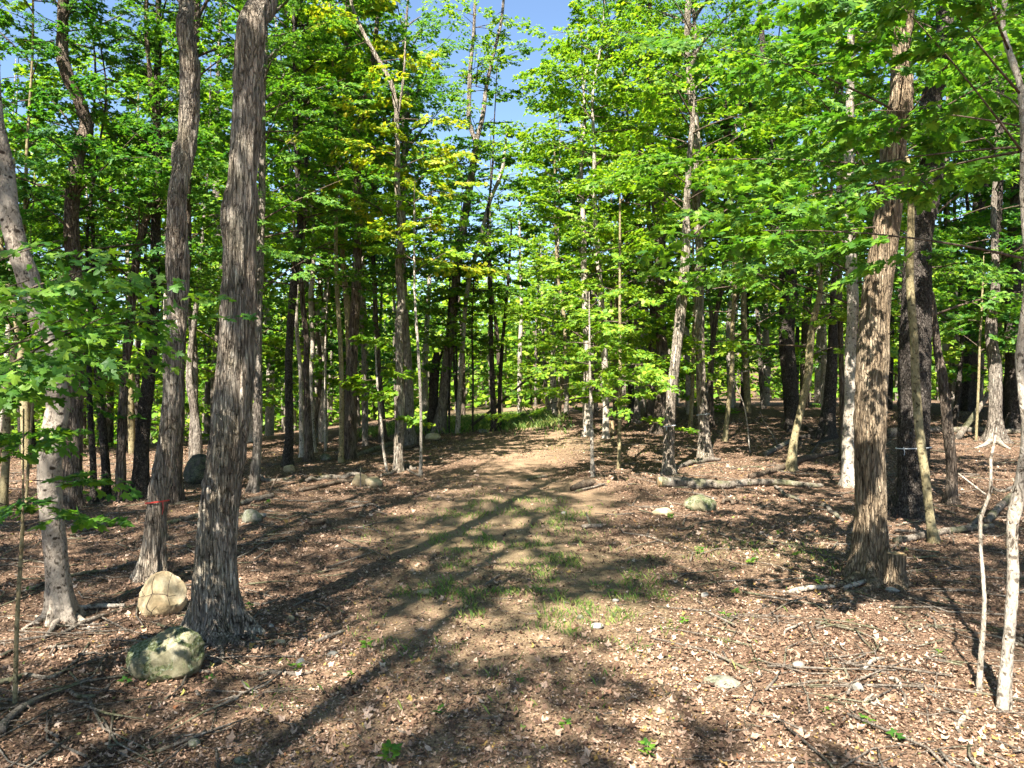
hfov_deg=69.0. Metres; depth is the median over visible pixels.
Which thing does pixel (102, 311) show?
maple tree
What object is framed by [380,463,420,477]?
fallen branch
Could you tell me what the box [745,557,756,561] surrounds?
seedling
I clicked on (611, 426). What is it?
stump
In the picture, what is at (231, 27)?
maple tree
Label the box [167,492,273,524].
fallen branch
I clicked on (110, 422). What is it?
maple tree
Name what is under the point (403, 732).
fallen branch
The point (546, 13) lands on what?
sky
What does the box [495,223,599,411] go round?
maple tree
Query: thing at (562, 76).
maple tree
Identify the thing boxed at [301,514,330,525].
fallen branch
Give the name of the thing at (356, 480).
rock
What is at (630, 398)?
maple tree
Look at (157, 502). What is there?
flagging ribbon
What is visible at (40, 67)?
maple tree
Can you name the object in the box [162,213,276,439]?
maple tree
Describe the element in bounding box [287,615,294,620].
stone
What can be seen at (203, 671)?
fallen branch
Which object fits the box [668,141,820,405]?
maple tree
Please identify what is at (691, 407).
sapling
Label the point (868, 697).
fallen branch
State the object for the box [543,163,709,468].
sapling
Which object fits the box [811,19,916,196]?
maple tree
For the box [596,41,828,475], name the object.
maple tree
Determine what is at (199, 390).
maple tree
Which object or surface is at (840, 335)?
maple tree
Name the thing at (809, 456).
fallen branch
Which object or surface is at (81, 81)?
maple tree
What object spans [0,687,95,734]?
fallen branch
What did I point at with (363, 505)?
fallen branch
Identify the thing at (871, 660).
fallen branch
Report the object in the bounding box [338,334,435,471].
sapling
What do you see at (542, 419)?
grass
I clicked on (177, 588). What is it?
boulder
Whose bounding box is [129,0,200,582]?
maple tree
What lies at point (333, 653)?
stone
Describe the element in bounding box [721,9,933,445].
maple tree
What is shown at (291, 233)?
maple tree
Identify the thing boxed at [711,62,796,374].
maple tree
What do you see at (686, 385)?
maple tree
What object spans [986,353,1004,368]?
maple tree
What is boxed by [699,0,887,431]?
maple tree
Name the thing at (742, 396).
maple tree
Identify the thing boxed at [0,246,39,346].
maple tree
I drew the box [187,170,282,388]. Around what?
maple tree
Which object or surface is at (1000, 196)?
maple tree
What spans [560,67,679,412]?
maple tree
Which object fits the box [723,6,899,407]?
maple tree
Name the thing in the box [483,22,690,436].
maple tree
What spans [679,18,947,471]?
maple tree
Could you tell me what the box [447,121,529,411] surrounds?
maple tree
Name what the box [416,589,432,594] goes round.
stone
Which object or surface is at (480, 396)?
forest
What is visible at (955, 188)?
maple tree
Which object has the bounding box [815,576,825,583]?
seedling
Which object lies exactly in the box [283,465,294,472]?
rock
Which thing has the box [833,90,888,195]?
maple tree
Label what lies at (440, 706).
seedling
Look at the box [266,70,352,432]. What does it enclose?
maple tree
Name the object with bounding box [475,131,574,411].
maple tree
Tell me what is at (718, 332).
maple tree
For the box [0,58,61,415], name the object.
maple tree
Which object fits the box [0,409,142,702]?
sapling
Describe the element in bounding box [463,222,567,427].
maple tree
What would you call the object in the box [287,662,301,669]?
seedling
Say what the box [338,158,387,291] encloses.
maple tree
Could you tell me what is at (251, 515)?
rock
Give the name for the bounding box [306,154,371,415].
maple tree
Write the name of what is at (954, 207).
maple tree
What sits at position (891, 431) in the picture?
log
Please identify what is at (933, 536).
sapling
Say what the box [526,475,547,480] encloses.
fallen branch
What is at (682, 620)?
seedling
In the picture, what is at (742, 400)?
dead twig
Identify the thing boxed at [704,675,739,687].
rock
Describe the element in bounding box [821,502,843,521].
fallen branch
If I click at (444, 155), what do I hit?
maple tree
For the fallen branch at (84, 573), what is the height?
0.088 m
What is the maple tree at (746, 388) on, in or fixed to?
on the ground at (492, 465)
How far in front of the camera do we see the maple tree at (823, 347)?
27.09 m
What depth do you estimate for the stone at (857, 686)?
6.05 m
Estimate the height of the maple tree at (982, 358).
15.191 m
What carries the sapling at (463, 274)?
on the ground at (492, 465)
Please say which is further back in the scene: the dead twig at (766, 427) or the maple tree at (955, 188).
the maple tree at (955, 188)
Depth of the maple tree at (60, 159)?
30.12 m
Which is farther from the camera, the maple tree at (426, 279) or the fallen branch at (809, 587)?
the maple tree at (426, 279)
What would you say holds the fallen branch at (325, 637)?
on the ground at (492, 465)
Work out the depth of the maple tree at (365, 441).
24.40 m
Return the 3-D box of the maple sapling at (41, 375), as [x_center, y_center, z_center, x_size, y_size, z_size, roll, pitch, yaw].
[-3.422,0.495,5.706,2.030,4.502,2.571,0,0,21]
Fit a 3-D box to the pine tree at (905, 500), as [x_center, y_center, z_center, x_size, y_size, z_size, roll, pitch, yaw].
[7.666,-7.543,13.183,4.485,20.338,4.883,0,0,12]
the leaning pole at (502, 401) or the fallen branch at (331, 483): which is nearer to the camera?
the fallen branch at (331, 483)
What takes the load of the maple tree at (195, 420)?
on the ground at (492, 465)
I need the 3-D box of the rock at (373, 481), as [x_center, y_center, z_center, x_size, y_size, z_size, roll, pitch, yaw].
[-3.046,2.172,16.329,0.393,0.273,0.353,0,0,0]
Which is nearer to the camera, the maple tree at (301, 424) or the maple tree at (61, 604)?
the maple tree at (61, 604)
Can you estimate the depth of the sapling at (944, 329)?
21.23 m
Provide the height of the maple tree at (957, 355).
14.475 m
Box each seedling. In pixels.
[117,676,132,685]
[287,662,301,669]
[360,637,375,647]
[377,739,402,760]
[432,704,445,712]
[559,717,570,728]
[637,737,655,755]
[679,616,689,622]
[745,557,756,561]
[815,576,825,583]
[859,713,875,725]
[886,727,904,742]
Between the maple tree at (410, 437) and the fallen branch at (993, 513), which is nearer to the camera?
the fallen branch at (993, 513)
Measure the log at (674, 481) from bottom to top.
0.266 m
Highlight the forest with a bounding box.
[0,202,1022,451]
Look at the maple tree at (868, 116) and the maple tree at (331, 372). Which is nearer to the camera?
the maple tree at (868, 116)
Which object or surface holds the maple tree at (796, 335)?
on the ground at (492, 465)
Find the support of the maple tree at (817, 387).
on the ground at (492, 465)
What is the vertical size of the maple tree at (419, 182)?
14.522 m
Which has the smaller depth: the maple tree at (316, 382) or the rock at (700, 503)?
the rock at (700, 503)
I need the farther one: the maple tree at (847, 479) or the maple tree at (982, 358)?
the maple tree at (982, 358)
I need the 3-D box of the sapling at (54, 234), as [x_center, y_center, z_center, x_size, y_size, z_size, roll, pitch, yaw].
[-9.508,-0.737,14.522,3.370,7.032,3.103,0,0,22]
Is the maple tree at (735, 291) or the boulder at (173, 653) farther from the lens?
the maple tree at (735, 291)
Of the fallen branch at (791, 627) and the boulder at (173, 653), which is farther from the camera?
the fallen branch at (791, 627)
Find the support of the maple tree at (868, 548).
on the ground at (492, 465)
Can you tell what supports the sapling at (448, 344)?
on the ground at (492, 465)
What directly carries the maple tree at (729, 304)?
on the ground at (492, 465)
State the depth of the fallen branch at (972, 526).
11.73 m
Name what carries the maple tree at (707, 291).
on the ground at (492, 465)
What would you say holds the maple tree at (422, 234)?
on the ground at (492, 465)
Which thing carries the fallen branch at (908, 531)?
on the ground at (492, 465)
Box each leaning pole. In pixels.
[464,376,532,431]
[955,391,988,438]
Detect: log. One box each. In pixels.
[656,476,822,488]
[887,426,1020,435]
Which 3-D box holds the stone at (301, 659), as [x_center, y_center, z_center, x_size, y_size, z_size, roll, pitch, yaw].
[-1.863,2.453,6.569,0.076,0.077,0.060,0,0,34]
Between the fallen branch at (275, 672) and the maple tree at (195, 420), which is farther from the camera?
the maple tree at (195, 420)
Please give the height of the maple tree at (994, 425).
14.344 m
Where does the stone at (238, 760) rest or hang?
on the ground at (492, 465)
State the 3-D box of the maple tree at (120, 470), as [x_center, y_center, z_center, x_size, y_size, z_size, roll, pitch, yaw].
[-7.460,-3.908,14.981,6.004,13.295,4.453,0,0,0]
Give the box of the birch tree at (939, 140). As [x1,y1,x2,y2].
[635,0,1023,710]
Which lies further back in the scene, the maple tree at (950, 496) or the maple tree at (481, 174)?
the maple tree at (481, 174)
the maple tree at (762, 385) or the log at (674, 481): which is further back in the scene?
the maple tree at (762, 385)
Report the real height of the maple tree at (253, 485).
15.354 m
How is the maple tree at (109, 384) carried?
on the ground at (492, 465)
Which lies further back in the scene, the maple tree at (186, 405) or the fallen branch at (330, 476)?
the maple tree at (186, 405)
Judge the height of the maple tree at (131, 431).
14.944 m
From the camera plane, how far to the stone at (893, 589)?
8.79 m
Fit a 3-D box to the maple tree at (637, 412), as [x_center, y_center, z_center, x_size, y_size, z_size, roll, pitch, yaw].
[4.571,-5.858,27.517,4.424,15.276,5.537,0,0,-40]
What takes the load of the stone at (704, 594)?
on the ground at (492, 465)
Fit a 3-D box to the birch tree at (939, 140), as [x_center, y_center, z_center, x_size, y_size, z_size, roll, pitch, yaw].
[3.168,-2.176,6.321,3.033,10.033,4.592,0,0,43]
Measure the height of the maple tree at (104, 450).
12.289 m
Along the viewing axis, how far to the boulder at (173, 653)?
6.22 m
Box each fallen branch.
[0,642,89,683]
[0,644,74,658]
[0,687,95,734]
[14,561,136,593]
[61,613,108,632]
[75,520,128,532]
[80,603,125,609]
[163,669,209,681]
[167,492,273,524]
[256,670,312,675]
[260,474,295,481]
[298,476,380,491]
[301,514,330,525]
[305,472,362,482]
[314,629,344,642]
[344,503,382,509]
[358,441,393,455]
[371,443,418,455]
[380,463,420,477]
[396,726,420,741]
[461,687,494,700]
[485,574,500,585]
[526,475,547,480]
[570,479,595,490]
[575,483,605,491]
[581,512,602,528]
[676,457,720,468]
[719,486,734,504]
[748,443,838,478]
[762,439,789,455]
[774,485,800,502]
[783,585,834,593]
[783,622,801,635]
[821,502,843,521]
[843,579,865,588]
[863,657,884,668]
[864,693,877,705]
[888,676,903,687]
[892,505,994,542]
[894,529,926,532]
[955,701,970,732]
[984,493,1010,523]
[993,485,1012,492]
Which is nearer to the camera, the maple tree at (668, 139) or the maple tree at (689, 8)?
the maple tree at (689, 8)
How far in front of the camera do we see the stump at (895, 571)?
9.02 m
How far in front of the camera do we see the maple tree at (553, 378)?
32.77 m
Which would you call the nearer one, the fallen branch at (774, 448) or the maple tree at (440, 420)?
the fallen branch at (774, 448)
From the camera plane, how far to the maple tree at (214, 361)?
30.86 m
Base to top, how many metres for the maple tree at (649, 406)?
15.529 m
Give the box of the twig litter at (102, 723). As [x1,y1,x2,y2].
[0,411,1023,767]
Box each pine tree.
[887,3,954,518]
[914,7,1023,411]
[932,1,1023,430]
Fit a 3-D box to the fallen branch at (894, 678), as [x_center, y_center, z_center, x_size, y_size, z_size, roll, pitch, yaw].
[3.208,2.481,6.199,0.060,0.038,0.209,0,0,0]
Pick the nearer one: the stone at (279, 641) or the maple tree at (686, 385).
the stone at (279, 641)
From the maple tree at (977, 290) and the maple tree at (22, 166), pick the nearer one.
the maple tree at (977, 290)
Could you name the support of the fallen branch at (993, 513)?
on the ground at (492, 465)
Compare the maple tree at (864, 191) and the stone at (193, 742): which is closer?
the stone at (193, 742)
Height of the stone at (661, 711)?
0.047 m
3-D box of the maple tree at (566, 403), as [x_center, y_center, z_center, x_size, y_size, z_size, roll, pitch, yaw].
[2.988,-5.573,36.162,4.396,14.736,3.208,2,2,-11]
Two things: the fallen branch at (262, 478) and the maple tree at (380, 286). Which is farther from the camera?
the maple tree at (380, 286)
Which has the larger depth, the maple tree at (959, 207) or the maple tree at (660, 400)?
the maple tree at (959, 207)
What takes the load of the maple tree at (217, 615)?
on the ground at (492, 465)
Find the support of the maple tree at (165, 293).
on the ground at (492, 465)
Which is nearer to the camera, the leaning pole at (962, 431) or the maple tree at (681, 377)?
the leaning pole at (962, 431)
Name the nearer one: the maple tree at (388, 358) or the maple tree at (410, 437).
the maple tree at (410, 437)
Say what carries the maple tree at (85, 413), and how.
on the ground at (492, 465)
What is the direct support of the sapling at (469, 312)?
on the ground at (492, 465)
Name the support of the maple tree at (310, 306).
on the ground at (492, 465)
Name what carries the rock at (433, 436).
on the ground at (492, 465)
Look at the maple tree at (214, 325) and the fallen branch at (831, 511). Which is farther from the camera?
the maple tree at (214, 325)
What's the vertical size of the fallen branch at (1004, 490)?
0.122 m
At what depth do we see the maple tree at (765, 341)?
39.16 m
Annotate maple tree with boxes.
[0,0,93,468]
[0,0,165,506]
[0,0,221,499]
[0,0,226,502]
[0,0,226,509]
[0,34,59,455]
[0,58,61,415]
[0,78,94,638]
[0,101,46,366]
[0,143,127,453]
[0,150,116,384]
[0,150,161,400]
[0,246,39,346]
[17,0,299,502]
[17,265,44,451]
[26,0,299,499]
[26,131,162,405]
[28,154,162,447]
[32,43,213,447]
[82,33,199,453]
[82,119,211,439]
[88,0,344,406]
[90,167,142,445]
[95,32,284,441]
[104,39,221,319]
[105,44,285,454]
[106,107,194,431]
[113,0,398,492]
[121,0,296,503]
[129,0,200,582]
[134,59,229,459]
[148,0,422,466]
[159,0,388,441]
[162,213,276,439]
[179,0,277,658]
[185,261,296,414]
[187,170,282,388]
[194,1,394,460]
[198,22,452,442]
[198,103,338,435]
[200,68,230,425]
[211,1,405,457]
[226,0,462,462]
[257,0,492,459]
[258,11,381,452]
[262,87,395,437]
[264,119,383,433]
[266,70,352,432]
[267,87,369,433]
[272,172,328,402]
[274,3,404,357]
[275,168,352,433]
[282,0,506,472]
[282,30,438,445]
[282,178,428,425]
[306,15,452,441]
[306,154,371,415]
[330,0,480,445]
[333,94,415,422]
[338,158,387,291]
[351,141,418,426]
[358,134,514,416]
[376,149,438,372]
[381,0,532,433]
[409,133,555,432]
[415,210,477,404]
[422,134,493,415]
[433,41,566,430]
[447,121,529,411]
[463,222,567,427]
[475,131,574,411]
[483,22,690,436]
[486,0,734,438]
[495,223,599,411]
[498,0,671,413]
[505,101,593,414]
[510,58,609,417]
[516,157,577,409]
[525,123,617,413]
[549,109,616,263]
[552,115,618,415]
[560,0,694,421]
[560,0,761,434]
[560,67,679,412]
[564,91,743,413]
[565,0,859,458]
[567,12,725,422]
[574,11,722,418]
[577,161,635,362]
[581,144,709,407]
[582,201,680,406]
[586,0,1023,595]
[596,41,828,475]
[623,185,761,413]
[631,65,705,306]
[631,145,727,405]
[636,2,835,441]
[641,122,722,409]
[646,0,810,427]
[666,50,766,403]
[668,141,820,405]
[675,84,757,407]
[678,14,794,412]
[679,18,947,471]
[684,128,823,404]
[695,194,820,408]
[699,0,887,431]
[700,0,1007,487]
[705,104,799,407]
[706,126,807,405]
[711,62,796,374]
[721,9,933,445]
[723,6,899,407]
[742,0,951,460]
[750,135,897,403]
[752,195,844,383]
[765,29,869,408]
[788,0,1023,504]
[795,3,1014,386]
[806,96,963,409]
[809,89,905,344]
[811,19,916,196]
[829,9,1012,416]
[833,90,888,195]
[859,0,1023,448]
[894,4,1023,386]
[894,102,1004,374]
[894,128,1023,401]
[905,15,1000,426]
[908,21,1004,411]
[914,7,1023,397]
[942,0,1023,336]
[943,113,1022,347]
[947,6,1023,412]
[948,147,1022,353]
[949,15,1010,379]
[959,175,1009,379]
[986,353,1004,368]
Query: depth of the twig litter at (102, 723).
7.37 m
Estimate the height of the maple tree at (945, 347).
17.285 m
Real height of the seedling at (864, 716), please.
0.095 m
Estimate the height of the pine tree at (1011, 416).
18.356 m
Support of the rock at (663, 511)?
on the ground at (492, 465)
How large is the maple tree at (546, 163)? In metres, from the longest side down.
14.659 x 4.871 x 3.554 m
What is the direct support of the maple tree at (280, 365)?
on the ground at (492, 465)
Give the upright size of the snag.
3.467 m
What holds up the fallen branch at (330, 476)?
on the ground at (492, 465)
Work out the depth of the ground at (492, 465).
8.58 m
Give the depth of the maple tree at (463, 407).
39.16 m
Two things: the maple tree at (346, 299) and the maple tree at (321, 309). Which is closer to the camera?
the maple tree at (346, 299)
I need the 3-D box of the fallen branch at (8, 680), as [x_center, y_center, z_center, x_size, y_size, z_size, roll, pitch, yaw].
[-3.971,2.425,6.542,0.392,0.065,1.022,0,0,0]
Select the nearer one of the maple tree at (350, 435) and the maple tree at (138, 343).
the maple tree at (350, 435)
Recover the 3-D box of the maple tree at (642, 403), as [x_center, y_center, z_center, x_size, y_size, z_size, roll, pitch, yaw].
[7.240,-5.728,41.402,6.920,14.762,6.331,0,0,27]
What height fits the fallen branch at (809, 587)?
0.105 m
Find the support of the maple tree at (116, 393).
on the ground at (492, 465)
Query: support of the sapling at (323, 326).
on the ground at (492, 465)
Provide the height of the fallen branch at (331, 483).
0.166 m
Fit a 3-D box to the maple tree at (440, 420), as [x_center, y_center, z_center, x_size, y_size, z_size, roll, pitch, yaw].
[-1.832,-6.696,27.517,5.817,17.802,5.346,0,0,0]
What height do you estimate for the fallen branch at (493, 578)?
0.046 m
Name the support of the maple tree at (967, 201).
on the ground at (492, 465)
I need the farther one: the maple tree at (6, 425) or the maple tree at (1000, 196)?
the maple tree at (1000, 196)
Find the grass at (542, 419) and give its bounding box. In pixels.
[237,409,917,714]
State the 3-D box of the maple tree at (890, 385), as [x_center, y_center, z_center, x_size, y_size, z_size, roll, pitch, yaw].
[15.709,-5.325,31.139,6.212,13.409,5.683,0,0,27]
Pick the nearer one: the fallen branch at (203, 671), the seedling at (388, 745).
the seedling at (388, 745)
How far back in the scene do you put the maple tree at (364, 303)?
29.06 m
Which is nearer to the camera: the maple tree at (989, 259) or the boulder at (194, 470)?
the boulder at (194, 470)
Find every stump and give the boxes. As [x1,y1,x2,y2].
[609,421,614,432]
[883,551,911,589]
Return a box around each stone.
[187,738,199,748]
[234,756,247,764]
[275,639,285,644]
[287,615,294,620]
[296,657,304,665]
[327,651,337,656]
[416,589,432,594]
[591,622,603,628]
[653,707,665,713]
[701,592,708,596]
[792,661,804,668]
[852,682,864,691]
[884,587,899,592]
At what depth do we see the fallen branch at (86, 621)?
7.59 m
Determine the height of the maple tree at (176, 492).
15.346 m
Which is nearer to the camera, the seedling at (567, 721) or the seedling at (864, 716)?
the seedling at (567, 721)
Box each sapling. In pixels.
[0,172,146,502]
[0,240,258,420]
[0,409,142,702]
[277,170,386,451]
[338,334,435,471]
[362,163,493,475]
[408,259,500,432]
[412,265,506,406]
[427,264,525,431]
[484,281,678,476]
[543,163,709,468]
[634,87,766,430]
[761,50,1017,543]
[935,247,1023,440]
[958,435,996,691]
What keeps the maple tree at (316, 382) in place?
on the ground at (492, 465)
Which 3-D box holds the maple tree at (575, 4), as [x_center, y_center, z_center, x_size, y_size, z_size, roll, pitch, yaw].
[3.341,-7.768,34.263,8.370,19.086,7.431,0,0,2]
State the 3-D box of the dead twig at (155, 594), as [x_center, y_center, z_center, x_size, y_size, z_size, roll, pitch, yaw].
[-3.733,2.223,7.778,0.422,0.569,0.068,0,0,0]
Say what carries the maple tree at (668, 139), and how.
on the ground at (492, 465)
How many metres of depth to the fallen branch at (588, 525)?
11.92 m
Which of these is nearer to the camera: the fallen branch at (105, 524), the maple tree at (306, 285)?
the fallen branch at (105, 524)
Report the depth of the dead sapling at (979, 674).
6.04 m
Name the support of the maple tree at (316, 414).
on the ground at (492, 465)
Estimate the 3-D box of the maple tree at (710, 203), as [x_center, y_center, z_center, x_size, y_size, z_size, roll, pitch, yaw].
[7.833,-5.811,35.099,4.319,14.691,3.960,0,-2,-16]
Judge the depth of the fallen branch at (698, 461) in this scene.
18.21 m
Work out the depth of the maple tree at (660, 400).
23.62 m
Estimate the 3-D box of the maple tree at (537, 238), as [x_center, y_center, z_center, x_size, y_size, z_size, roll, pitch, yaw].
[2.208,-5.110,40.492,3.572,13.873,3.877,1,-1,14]
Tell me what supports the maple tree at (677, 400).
on the ground at (492, 465)
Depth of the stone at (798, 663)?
6.56 m
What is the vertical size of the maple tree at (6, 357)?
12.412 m
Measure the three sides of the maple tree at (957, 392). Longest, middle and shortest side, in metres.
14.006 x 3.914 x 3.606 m
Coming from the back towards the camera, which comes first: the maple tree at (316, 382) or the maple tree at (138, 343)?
the maple tree at (316, 382)
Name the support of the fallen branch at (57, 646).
on the ground at (492, 465)
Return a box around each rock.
[242,509,262,522]
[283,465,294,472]
[320,454,330,460]
[352,473,367,486]
[364,476,381,487]
[425,433,440,439]
[479,429,488,432]
[651,507,673,515]
[684,494,716,511]
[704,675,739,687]
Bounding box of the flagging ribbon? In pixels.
[145,500,169,514]
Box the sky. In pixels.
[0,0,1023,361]
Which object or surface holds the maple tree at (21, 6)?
on the ground at (492, 465)
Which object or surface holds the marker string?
attached to the pine tree at (905, 500)
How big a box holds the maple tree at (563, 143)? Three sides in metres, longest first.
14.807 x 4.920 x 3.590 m
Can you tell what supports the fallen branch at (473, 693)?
on the ground at (492, 465)
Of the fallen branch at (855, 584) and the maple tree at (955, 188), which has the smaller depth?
the fallen branch at (855, 584)
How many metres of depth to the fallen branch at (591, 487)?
15.14 m
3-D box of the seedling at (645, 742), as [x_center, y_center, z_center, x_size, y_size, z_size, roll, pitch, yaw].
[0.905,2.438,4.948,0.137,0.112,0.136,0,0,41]
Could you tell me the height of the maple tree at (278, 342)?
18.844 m
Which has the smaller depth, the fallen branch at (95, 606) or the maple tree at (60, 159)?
the fallen branch at (95, 606)
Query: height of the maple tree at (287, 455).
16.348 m
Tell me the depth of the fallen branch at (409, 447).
22.83 m
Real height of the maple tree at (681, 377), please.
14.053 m
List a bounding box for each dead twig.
[135,570,174,624]
[269,474,277,492]
[730,351,765,451]
[754,411,777,444]
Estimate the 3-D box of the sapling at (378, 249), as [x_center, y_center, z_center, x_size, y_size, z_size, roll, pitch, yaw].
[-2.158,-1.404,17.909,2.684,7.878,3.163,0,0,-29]
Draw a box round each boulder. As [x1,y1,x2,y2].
[126,626,204,682]
[138,571,186,616]
[183,454,205,483]
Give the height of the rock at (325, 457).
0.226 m
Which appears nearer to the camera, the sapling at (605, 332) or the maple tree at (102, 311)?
the sapling at (605, 332)
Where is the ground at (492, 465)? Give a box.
[0,325,1023,767]
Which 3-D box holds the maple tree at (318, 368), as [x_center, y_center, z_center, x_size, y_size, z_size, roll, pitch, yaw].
[-6.668,-5.094,26.370,7.546,15.051,6.846,0,0,31]
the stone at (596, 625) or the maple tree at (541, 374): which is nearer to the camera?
the stone at (596, 625)
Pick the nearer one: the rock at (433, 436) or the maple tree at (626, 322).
the rock at (433, 436)
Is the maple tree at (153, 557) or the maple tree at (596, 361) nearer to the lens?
the maple tree at (153, 557)
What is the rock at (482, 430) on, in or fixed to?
on the ground at (492, 465)
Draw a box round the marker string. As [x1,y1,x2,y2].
[895,446,931,453]
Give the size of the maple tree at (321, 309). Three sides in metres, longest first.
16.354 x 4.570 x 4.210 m
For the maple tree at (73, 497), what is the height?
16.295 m
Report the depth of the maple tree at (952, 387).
26.52 m
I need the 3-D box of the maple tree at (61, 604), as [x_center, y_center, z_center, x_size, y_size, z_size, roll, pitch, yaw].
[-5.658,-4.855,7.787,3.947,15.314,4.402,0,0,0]
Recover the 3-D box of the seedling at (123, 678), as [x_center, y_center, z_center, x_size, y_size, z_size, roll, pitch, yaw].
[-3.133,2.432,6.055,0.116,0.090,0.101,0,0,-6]
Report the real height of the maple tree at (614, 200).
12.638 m
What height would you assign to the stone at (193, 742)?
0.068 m
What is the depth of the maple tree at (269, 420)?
37.53 m
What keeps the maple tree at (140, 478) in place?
on the ground at (492, 465)
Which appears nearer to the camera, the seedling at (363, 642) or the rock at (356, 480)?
the seedling at (363, 642)
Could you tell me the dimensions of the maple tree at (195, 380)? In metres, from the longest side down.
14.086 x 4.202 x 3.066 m
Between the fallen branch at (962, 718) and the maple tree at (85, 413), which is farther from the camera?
the maple tree at (85, 413)
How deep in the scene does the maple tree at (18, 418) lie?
38.66 m
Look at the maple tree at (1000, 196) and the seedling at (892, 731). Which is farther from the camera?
the maple tree at (1000, 196)
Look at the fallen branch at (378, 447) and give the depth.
22.70 m
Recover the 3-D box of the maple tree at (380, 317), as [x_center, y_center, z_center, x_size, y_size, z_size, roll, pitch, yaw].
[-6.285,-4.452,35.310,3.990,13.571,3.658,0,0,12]
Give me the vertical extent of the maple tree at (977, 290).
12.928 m
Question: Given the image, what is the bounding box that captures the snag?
[424,350,442,433]
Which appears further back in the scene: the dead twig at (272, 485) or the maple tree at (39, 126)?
the maple tree at (39, 126)
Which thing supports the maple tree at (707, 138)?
on the ground at (492, 465)
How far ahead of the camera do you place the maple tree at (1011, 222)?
23.43 m
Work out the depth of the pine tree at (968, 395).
29.51 m
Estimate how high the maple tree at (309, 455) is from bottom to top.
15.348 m
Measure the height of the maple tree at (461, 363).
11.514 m
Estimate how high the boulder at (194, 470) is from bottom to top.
0.839 m
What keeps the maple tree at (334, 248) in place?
on the ground at (492, 465)
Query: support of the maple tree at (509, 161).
on the ground at (492, 465)
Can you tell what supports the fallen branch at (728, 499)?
on the ground at (492, 465)
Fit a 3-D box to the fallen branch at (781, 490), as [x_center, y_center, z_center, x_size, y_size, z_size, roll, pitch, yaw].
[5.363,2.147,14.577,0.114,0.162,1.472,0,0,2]
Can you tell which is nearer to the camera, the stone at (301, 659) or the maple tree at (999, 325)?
the stone at (301, 659)

